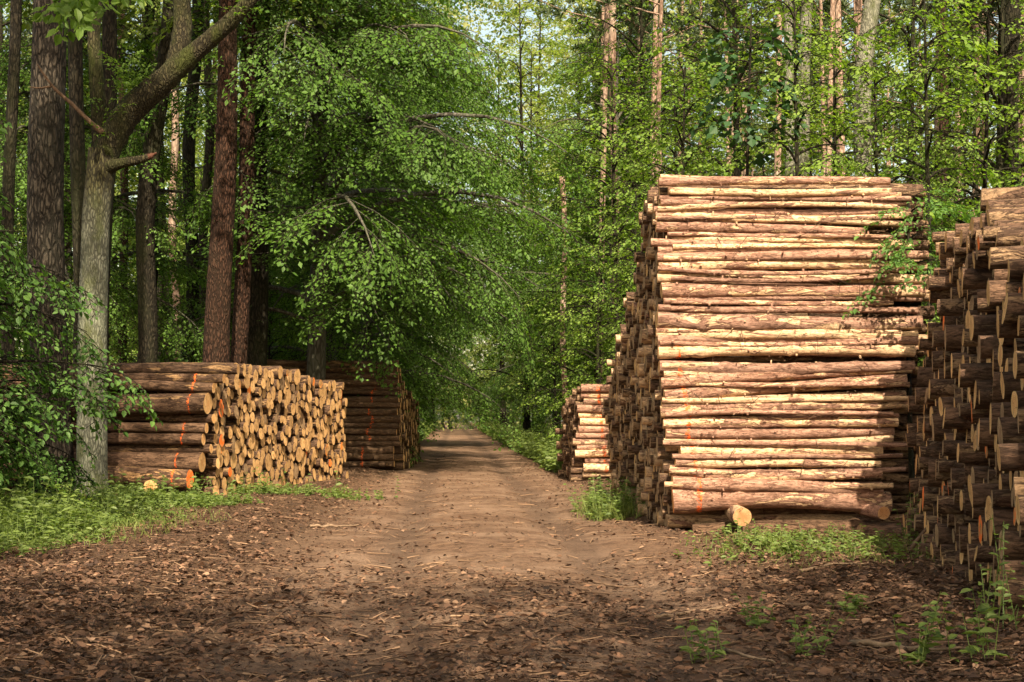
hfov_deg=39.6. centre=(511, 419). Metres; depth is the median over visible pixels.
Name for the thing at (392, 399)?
pine log
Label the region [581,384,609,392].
pine log
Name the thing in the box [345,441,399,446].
pine log
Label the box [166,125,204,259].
forest tree
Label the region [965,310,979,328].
pine log
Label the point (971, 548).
pine log
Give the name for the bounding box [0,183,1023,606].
stacked logs
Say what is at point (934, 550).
pine log
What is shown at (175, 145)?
pine tree
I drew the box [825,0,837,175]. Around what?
pine tree
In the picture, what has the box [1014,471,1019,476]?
pine log
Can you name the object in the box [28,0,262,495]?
oak tree
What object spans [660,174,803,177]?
pine log
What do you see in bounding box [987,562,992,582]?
pine log
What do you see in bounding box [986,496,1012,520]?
pine log
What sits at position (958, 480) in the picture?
pine log
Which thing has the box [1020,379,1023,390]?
pine log
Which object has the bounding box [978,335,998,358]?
pine log
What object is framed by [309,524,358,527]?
fallen branch
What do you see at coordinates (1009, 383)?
pine log
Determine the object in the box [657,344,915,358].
pine log
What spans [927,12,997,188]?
pine tree
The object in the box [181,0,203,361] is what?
dark tree
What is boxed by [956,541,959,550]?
pine log
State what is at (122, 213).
beech tree
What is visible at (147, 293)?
dark tree
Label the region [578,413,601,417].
pine log
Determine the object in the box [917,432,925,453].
pine log
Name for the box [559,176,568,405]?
dead tree
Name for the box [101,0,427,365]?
dark tree
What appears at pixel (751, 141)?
maple
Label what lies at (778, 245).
pine log
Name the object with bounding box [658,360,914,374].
pine log
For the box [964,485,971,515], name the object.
pine log
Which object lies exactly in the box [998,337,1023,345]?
pine log
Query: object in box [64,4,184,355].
broadleaf tree
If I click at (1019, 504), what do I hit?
pine log
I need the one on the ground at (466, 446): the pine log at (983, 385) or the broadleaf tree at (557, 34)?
the broadleaf tree at (557, 34)
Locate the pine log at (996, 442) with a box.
[994,435,998,451]
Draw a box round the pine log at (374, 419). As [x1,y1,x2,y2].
[343,415,400,422]
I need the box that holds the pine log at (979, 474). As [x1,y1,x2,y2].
[971,466,993,482]
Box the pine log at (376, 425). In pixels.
[344,423,399,428]
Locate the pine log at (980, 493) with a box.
[970,483,998,507]
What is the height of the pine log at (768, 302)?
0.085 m
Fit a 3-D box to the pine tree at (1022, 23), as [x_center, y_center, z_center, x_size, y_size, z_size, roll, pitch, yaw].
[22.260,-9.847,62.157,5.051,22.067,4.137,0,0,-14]
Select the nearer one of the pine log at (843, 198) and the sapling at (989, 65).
the pine log at (843, 198)
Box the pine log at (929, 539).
[921,534,933,542]
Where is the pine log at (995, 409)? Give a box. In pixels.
[989,403,1000,434]
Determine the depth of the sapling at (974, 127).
28.99 m
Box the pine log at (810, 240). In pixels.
[665,234,899,243]
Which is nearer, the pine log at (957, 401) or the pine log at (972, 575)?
the pine log at (972, 575)
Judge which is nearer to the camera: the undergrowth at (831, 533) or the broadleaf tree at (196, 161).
the undergrowth at (831, 533)
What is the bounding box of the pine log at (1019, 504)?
[1015,495,1023,524]
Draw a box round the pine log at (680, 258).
[663,253,894,262]
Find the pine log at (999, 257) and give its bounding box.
[989,245,1023,269]
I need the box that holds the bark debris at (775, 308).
[669,179,915,498]
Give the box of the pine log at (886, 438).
[664,435,893,447]
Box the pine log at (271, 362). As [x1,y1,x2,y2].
[267,359,398,365]
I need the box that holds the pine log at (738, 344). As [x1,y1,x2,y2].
[660,340,895,346]
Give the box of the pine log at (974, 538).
[969,530,979,543]
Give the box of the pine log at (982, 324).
[969,315,996,340]
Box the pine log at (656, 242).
[651,238,896,249]
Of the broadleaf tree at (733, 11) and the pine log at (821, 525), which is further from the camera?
the broadleaf tree at (733, 11)
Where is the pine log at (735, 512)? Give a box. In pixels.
[725,505,751,525]
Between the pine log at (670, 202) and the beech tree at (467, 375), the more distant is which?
the beech tree at (467, 375)
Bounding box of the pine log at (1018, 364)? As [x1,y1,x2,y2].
[1013,351,1023,378]
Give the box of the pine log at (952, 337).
[944,324,965,350]
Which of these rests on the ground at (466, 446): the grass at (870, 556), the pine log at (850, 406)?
the grass at (870, 556)
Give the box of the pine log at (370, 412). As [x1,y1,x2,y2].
[346,408,397,415]
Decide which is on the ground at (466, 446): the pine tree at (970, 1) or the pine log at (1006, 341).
the pine tree at (970, 1)
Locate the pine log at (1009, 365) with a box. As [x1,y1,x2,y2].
[1005,358,1012,371]
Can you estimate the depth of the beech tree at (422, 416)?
57.45 m
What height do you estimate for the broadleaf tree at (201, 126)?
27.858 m
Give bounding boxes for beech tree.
[0,0,297,363]
[127,0,623,381]
[163,15,487,433]
[178,8,520,467]
[236,0,579,395]
[272,0,585,388]
[273,112,498,441]
[274,135,435,439]
[410,334,459,430]
[416,370,441,429]
[419,341,474,428]
[428,345,479,428]
[450,33,711,393]
[457,338,507,426]
[468,171,597,429]
[474,344,531,428]
[475,336,548,425]
[476,301,552,430]
[498,181,629,431]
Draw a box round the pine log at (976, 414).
[971,396,989,422]
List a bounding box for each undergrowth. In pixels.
[0,467,400,558]
[417,420,562,472]
[516,421,561,436]
[563,473,643,520]
[673,518,928,565]
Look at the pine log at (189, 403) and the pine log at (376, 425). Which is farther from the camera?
the pine log at (376, 425)
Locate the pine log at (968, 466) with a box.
[964,463,988,485]
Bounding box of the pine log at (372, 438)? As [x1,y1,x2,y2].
[345,435,399,440]
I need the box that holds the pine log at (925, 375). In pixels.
[917,367,933,386]
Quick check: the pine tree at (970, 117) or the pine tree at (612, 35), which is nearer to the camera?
the pine tree at (612, 35)
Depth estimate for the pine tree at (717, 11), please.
68.49 m
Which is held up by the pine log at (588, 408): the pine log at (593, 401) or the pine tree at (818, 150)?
the pine log at (593, 401)
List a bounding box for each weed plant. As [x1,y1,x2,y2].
[675,619,729,663]
[730,592,775,630]
[783,528,819,552]
[785,602,855,658]
[838,592,869,613]
[892,491,919,537]
[893,591,947,665]
[943,567,1011,663]
[973,514,1023,629]
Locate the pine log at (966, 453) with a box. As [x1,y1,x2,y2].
[957,443,988,463]
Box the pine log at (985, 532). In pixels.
[983,522,988,540]
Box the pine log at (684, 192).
[670,189,901,196]
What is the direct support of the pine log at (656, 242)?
on the pine log at (662, 249)
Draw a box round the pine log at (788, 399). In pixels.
[662,393,907,403]
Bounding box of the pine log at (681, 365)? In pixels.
[662,360,863,369]
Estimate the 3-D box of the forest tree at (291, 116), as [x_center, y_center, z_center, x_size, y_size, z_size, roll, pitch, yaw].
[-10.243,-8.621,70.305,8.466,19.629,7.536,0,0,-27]
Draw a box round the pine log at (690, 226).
[655,221,864,235]
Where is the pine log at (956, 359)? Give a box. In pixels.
[951,352,967,377]
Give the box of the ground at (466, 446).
[0,422,1023,681]
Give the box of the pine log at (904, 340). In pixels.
[657,335,917,345]
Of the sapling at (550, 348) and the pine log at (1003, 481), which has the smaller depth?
the pine log at (1003, 481)
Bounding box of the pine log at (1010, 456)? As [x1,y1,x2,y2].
[997,443,1023,470]
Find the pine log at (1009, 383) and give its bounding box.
[1000,372,1021,398]
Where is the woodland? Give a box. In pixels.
[3,0,999,430]
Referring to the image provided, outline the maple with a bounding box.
[687,6,808,175]
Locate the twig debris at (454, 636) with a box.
[0,455,1023,681]
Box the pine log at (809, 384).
[664,381,909,391]
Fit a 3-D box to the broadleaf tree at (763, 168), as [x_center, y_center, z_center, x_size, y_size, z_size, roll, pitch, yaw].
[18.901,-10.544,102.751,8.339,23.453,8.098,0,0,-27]
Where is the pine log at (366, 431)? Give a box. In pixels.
[344,428,396,434]
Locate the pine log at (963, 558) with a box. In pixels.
[960,553,967,564]
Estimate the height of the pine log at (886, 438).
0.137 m
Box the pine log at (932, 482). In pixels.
[928,459,942,486]
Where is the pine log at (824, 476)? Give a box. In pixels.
[669,465,882,479]
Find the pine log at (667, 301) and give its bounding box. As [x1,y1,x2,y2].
[663,296,922,304]
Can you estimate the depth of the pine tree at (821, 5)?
55.47 m
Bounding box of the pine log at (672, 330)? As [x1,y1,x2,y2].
[657,328,901,334]
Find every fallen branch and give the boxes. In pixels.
[121,641,191,659]
[199,612,231,623]
[208,582,247,585]
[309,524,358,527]
[543,662,635,673]
[585,578,639,587]
[654,606,722,618]
[677,632,773,655]
[725,648,793,665]
[785,596,909,608]
[799,562,868,571]
[849,639,965,650]
[895,598,983,611]
[908,527,925,549]
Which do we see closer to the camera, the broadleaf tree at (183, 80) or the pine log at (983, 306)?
the pine log at (983, 306)
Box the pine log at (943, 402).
[938,397,953,415]
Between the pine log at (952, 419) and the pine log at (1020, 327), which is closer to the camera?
the pine log at (1020, 327)
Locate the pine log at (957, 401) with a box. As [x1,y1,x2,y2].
[954,398,961,406]
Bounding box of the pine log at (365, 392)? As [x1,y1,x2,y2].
[342,389,398,395]
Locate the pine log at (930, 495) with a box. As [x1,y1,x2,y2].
[922,486,938,511]
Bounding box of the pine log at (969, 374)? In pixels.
[958,363,992,387]
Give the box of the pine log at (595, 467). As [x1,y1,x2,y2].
[583,463,610,471]
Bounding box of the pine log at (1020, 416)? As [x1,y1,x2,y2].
[1017,409,1023,433]
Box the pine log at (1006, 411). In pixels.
[1000,402,1012,416]
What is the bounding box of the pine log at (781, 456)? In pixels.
[672,451,902,458]
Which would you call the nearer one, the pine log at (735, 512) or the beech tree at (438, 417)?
the pine log at (735, 512)
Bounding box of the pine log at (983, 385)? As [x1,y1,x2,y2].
[974,380,992,408]
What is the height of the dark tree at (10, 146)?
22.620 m
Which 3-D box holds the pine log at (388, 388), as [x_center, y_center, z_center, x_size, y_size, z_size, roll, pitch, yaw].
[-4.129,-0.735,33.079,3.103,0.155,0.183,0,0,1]
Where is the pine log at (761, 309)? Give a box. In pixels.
[657,303,919,313]
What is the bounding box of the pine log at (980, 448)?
[976,423,984,450]
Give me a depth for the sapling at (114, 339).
59.19 m
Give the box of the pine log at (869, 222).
[652,220,901,225]
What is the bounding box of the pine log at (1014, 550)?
[999,530,1023,559]
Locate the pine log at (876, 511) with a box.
[855,504,889,518]
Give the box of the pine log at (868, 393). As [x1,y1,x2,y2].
[661,390,905,407]
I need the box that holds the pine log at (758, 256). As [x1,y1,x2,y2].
[657,249,928,261]
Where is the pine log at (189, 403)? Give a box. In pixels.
[4,393,211,415]
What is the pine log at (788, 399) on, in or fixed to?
on the pine log at (850, 406)
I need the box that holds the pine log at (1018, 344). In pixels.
[1014,338,1023,351]
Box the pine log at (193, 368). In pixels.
[0,363,238,373]
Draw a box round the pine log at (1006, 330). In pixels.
[996,310,1023,337]
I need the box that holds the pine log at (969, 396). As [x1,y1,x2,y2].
[968,388,973,402]
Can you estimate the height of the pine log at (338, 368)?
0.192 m
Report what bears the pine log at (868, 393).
on the pine log at (850, 406)
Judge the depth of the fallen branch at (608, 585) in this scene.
10.48 m
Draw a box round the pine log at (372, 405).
[346,402,400,407]
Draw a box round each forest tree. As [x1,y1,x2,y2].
[0,0,67,245]
[3,0,89,197]
[3,0,129,359]
[3,0,181,361]
[4,20,30,183]
[22,1,239,361]
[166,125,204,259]
[191,1,240,240]
[271,51,349,243]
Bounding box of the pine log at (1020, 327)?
[1017,315,1023,335]
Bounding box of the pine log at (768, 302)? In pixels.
[671,299,893,306]
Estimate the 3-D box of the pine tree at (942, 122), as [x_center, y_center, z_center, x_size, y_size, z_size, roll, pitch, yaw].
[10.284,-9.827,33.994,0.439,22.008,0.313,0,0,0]
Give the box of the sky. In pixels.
[3,0,999,421]
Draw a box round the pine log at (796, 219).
[655,212,905,224]
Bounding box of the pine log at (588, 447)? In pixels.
[576,445,606,449]
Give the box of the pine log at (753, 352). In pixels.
[657,344,916,358]
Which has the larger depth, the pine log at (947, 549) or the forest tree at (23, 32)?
the forest tree at (23, 32)
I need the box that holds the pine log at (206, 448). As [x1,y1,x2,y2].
[24,443,212,452]
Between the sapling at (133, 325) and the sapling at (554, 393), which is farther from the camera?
the sapling at (133, 325)
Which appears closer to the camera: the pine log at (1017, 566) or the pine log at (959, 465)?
the pine log at (1017, 566)
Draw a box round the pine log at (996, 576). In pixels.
[995,574,998,599]
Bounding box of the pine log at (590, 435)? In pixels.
[576,433,608,438]
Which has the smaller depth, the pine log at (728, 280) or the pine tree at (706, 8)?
the pine log at (728, 280)
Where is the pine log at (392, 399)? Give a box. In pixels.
[342,396,398,402]
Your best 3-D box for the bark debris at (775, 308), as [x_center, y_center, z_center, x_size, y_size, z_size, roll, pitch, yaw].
[2.986,-0.854,15.206,2.678,3.431,0.106,0,0,0]
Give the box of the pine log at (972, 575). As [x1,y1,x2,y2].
[969,570,988,585]
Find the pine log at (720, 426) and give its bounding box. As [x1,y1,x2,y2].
[672,424,783,428]
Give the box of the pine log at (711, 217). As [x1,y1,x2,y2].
[657,211,888,220]
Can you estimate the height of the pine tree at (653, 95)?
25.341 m
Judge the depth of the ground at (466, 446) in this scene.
10.77 m
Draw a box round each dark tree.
[0,0,296,362]
[1,0,21,363]
[68,1,85,362]
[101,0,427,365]
[102,0,116,362]
[140,3,158,284]
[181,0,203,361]
[199,0,214,324]
[204,0,472,76]
[1003,0,1020,186]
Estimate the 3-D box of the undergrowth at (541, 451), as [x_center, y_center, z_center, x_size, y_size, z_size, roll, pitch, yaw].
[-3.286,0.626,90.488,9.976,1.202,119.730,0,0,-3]
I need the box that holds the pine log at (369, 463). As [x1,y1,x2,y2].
[342,461,394,466]
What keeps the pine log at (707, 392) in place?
on the pine log at (868, 393)
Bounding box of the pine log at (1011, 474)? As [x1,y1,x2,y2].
[1009,471,1014,490]
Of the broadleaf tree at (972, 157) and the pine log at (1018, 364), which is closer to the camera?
the pine log at (1018, 364)
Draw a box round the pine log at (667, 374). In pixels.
[663,370,911,377]
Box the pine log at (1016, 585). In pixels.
[998,574,1023,606]
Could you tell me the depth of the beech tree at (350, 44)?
29.01 m
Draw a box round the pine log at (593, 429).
[578,425,608,432]
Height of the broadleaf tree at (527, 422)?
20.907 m
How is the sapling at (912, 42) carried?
on the ground at (466, 446)
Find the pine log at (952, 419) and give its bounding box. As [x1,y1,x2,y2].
[943,407,974,428]
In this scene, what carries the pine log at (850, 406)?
on the pine log at (790, 417)
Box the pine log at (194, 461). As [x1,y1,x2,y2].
[0,452,205,471]
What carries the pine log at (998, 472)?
on the pine log
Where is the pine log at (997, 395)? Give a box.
[992,372,1010,402]
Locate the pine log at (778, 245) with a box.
[673,243,912,249]
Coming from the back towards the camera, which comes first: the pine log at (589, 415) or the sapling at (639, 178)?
the sapling at (639, 178)
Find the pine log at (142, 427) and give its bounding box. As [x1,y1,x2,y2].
[1,421,207,432]
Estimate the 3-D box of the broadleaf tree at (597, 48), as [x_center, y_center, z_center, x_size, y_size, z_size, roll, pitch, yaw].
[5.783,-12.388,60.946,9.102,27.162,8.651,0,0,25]
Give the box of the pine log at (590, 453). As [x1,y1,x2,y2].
[574,449,609,457]
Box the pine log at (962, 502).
[960,490,964,510]
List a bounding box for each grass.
[0,496,229,555]
[553,489,644,521]
[680,528,936,571]
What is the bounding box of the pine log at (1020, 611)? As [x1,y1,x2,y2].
[1005,606,1023,623]
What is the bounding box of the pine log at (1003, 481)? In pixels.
[999,473,1009,489]
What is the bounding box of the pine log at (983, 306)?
[977,289,995,312]
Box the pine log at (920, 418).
[917,415,923,431]
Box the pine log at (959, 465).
[955,462,963,467]
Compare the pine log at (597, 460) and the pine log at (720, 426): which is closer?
the pine log at (720, 426)
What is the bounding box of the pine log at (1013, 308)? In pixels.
[1002,293,1023,323]
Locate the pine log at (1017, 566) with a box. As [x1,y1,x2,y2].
[1001,560,1023,574]
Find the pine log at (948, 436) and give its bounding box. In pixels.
[944,433,956,459]
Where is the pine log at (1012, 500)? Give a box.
[1011,488,1014,507]
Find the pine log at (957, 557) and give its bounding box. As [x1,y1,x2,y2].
[956,551,960,564]
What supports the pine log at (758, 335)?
on the pine log at (904, 340)
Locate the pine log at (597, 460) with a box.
[584,458,609,462]
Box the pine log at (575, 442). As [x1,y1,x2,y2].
[572,438,606,445]
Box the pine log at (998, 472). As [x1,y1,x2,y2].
[995,452,1001,475]
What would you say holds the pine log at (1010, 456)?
on the pine log
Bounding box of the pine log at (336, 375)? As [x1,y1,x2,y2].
[300,372,398,378]
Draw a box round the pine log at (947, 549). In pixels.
[940,544,955,559]
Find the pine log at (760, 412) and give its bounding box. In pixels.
[665,408,893,416]
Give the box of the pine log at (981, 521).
[978,515,985,543]
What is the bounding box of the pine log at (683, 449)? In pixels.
[678,445,882,453]
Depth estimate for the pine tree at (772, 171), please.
106.16 m
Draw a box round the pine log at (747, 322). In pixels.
[655,310,922,331]
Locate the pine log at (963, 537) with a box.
[959,526,968,552]
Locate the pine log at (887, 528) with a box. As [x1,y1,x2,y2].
[856,523,904,536]
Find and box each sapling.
[14,169,27,358]
[109,169,185,362]
[109,267,185,362]
[109,277,137,361]
[110,172,238,362]
[117,249,202,362]
[164,71,338,357]
[169,128,308,365]
[230,203,308,351]
[267,289,306,359]
[501,0,754,351]
[505,181,646,440]
[507,284,589,446]
[517,244,632,439]
[532,54,676,354]
[533,223,630,434]
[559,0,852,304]
[559,120,688,396]
[564,179,650,399]
[572,70,725,375]
[588,56,750,336]
[592,132,738,381]
[596,271,632,374]
[708,0,888,176]
[763,25,924,357]
[780,0,1023,366]
[805,72,968,366]
[832,158,900,171]
[838,188,979,505]
[841,0,1020,321]
[860,0,1023,333]
[877,123,963,304]
[891,0,1023,321]
[901,61,1023,366]
[992,17,1023,186]
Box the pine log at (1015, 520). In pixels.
[1013,508,1017,525]
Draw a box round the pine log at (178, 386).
[0,378,214,392]
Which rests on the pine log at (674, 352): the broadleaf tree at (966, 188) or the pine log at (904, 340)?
the pine log at (904, 340)
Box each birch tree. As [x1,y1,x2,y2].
[784,0,794,175]
[798,0,812,175]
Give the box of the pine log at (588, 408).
[577,405,602,412]
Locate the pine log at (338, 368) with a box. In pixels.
[282,365,397,372]
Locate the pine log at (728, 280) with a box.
[671,275,888,282]
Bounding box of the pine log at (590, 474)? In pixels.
[583,472,610,477]
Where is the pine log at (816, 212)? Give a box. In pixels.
[653,206,899,215]
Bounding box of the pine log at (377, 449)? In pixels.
[345,446,393,453]
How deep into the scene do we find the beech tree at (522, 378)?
60.45 m
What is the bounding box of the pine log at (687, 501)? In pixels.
[671,488,891,512]
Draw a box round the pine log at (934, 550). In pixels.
[930,542,939,558]
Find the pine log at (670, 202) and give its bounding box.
[660,199,906,207]
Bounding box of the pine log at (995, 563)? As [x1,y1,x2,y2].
[993,548,999,569]
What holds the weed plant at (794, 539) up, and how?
on the ground at (466, 446)
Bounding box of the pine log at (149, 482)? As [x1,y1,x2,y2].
[144,479,178,493]
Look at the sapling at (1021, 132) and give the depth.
20.73 m
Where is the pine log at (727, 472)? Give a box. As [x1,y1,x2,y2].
[669,467,905,475]
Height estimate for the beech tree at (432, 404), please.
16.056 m
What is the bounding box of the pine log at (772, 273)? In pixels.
[657,266,901,275]
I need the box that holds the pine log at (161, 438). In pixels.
[1,432,205,444]
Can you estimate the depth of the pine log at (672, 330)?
15.26 m
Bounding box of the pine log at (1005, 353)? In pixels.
[998,344,1013,366]
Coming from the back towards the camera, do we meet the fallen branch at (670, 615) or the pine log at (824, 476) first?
the pine log at (824, 476)
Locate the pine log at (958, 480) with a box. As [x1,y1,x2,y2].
[951,468,965,490]
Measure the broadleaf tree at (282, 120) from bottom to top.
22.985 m
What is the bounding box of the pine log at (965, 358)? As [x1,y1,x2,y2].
[962,354,976,362]
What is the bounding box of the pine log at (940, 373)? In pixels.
[938,369,943,378]
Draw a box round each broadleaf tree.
[0,51,72,358]
[3,21,26,331]
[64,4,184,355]
[64,146,137,340]
[66,2,237,362]
[111,7,204,340]
[111,11,233,336]
[166,53,240,256]
[182,109,237,288]
[232,3,373,357]
[276,5,383,331]
[409,179,473,428]
[448,49,546,426]
[450,0,596,434]
[470,0,581,427]
[472,42,573,433]
[500,39,620,389]
[525,33,599,391]
[529,0,647,263]
[539,0,732,325]
[546,0,624,189]
[664,65,723,173]
[671,0,832,173]
[683,58,742,173]
[725,118,770,175]
[750,113,773,175]
[763,5,853,175]
[797,49,853,173]
[892,0,997,254]
[923,136,971,207]
[933,86,994,225]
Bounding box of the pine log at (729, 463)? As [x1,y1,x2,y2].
[674,458,880,467]
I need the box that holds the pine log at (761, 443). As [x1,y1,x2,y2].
[662,437,913,447]
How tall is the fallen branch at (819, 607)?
0.100 m
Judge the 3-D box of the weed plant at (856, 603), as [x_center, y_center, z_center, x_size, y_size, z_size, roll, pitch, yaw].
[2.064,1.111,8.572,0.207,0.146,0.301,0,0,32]
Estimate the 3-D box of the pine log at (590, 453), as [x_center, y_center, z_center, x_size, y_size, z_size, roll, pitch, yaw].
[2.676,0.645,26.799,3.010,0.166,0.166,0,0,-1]
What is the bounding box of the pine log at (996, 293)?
[987,280,1006,305]
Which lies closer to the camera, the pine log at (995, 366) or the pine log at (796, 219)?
the pine log at (995, 366)
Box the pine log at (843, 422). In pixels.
[662,418,898,428]
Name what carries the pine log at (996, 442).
on the pine log at (998, 472)
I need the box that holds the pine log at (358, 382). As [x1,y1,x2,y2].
[326,379,398,385]
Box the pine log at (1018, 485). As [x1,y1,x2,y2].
[1013,477,1023,505]
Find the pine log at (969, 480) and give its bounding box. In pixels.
[968,474,970,501]
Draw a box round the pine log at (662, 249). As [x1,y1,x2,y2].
[658,246,881,252]
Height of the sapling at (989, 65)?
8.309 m
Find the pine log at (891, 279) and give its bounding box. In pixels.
[657,270,922,284]
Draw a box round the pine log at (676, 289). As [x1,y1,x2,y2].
[660,282,925,298]
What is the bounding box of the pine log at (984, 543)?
[981,541,988,545]
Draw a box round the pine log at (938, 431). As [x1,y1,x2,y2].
[931,414,953,440]
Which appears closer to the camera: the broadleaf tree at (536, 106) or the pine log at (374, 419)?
the pine log at (374, 419)
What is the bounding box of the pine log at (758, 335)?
[656,328,918,341]
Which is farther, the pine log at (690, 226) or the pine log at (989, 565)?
the pine log at (690, 226)
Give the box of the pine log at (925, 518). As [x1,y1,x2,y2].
[924,512,926,527]
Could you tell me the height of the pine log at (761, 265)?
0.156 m
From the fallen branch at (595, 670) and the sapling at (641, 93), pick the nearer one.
the fallen branch at (595, 670)
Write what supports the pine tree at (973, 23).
on the ground at (466, 446)
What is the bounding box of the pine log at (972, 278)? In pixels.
[961,268,992,289]
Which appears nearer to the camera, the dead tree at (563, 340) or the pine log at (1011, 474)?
the pine log at (1011, 474)
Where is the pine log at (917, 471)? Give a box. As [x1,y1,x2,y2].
[915,454,920,474]
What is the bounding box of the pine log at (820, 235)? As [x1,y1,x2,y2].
[667,231,893,239]
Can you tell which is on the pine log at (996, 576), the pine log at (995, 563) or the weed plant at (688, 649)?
the pine log at (995, 563)
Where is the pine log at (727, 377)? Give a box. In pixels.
[661,368,915,388]
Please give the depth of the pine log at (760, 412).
15.22 m
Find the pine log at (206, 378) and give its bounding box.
[2,372,225,382]
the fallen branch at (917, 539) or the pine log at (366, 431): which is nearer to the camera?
the fallen branch at (917, 539)
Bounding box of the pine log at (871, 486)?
[664,481,893,490]
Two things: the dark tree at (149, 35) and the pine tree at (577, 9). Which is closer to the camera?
the dark tree at (149, 35)
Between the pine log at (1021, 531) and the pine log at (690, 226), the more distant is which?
the pine log at (690, 226)
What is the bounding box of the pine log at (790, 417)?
[664,413,898,422]
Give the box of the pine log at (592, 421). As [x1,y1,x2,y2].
[580,418,607,425]
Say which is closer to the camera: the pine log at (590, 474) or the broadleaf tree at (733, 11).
the pine log at (590, 474)
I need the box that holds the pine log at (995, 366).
[992,349,999,372]
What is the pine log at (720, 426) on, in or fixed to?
on the pine log at (843, 422)
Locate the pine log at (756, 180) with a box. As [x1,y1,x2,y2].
[658,176,890,186]
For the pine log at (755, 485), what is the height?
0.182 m
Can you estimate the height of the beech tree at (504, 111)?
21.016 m
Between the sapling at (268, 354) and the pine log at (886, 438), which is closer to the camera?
the pine log at (886, 438)
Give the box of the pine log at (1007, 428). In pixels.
[997,417,1023,443]
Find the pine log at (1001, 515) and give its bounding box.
[989,507,1016,545]
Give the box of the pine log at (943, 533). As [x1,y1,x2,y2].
[935,524,955,547]
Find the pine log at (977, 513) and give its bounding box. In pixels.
[972,507,984,518]
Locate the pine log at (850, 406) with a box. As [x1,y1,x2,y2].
[660,399,907,417]
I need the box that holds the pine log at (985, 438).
[978,418,993,446]
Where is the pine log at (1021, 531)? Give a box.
[1019,525,1023,537]
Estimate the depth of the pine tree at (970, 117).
87.08 m
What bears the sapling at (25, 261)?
on the ground at (466, 446)
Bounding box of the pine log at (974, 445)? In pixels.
[973,430,984,451]
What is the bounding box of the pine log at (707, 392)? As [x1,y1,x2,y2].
[663,373,907,398]
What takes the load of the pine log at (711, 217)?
on the pine log at (869, 222)
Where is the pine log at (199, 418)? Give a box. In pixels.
[6,414,215,422]
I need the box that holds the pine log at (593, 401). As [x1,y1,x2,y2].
[584,398,602,404]
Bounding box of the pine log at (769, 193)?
[667,185,891,199]
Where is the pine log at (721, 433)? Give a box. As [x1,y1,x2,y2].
[665,427,894,439]
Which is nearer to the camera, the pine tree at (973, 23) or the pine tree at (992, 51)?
the pine tree at (992, 51)
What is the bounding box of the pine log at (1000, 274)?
[994,269,1007,279]
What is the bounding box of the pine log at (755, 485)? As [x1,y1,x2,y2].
[671,476,883,493]
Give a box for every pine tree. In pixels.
[22,0,75,493]
[118,5,128,362]
[168,90,181,359]
[202,0,237,361]
[230,3,257,363]
[527,0,608,378]
[537,0,658,376]
[568,2,672,182]
[577,0,673,107]
[584,0,705,145]
[594,8,678,152]
[602,0,677,184]
[606,33,675,158]
[608,0,619,367]
[616,0,723,170]
[621,0,662,184]
[626,0,731,172]
[648,27,725,174]
[663,0,724,175]
[663,0,783,163]
[667,0,748,171]
[676,1,782,168]
[693,135,724,175]
[696,0,799,175]
[714,3,771,175]
[725,55,784,175]
[739,0,828,66]
[741,70,773,175]
[757,0,781,175]
[757,7,849,128]
[759,98,784,175]
[759,141,783,175]
[765,45,832,175]
[782,0,886,172]
[795,0,885,175]
[797,2,853,175]
[810,13,885,162]
[818,0,922,63]
[824,0,845,174]
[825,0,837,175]
[826,6,907,140]
[840,0,919,120]
[846,0,955,176]
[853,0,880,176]
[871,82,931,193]
[874,99,902,166]
[877,0,952,182]
[880,0,987,257]
[914,3,996,222]
[927,0,1000,213]
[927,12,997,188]
[929,14,980,196]
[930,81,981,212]
[931,2,996,215]
[936,1,948,320]
[947,2,1022,174]
[948,0,997,57]
[955,0,1023,140]
[957,0,997,23]
[966,8,1023,100]
[985,6,1023,180]
[987,2,1022,179]
[990,5,1023,135]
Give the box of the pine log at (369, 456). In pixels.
[346,453,393,460]
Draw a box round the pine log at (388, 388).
[344,385,400,390]
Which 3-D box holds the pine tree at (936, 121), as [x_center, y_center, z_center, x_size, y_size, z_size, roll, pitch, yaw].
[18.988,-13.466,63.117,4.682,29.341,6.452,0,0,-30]
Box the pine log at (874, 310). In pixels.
[671,305,887,313]
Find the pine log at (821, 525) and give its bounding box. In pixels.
[692,518,895,534]
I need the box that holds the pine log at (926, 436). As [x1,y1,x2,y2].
[923,419,931,440]
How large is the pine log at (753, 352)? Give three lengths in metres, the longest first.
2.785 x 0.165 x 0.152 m
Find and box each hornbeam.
[0,94,162,494]
[0,348,100,507]
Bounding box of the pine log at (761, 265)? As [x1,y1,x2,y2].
[658,260,927,272]
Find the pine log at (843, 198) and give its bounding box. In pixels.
[659,195,911,201]
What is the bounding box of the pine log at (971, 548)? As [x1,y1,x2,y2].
[967,544,982,569]
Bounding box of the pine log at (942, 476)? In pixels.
[935,459,950,480]
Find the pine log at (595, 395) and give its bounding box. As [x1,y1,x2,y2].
[581,393,609,398]
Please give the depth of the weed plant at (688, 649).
7.32 m
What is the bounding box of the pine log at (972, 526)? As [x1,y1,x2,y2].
[968,523,977,540]
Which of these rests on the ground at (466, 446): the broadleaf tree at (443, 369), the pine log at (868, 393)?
the broadleaf tree at (443, 369)
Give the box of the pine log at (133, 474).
[2,463,193,488]
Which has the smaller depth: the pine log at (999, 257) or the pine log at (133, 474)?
the pine log at (999, 257)
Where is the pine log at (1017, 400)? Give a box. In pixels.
[1011,391,1023,417]
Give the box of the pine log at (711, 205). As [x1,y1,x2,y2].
[657,200,897,211]

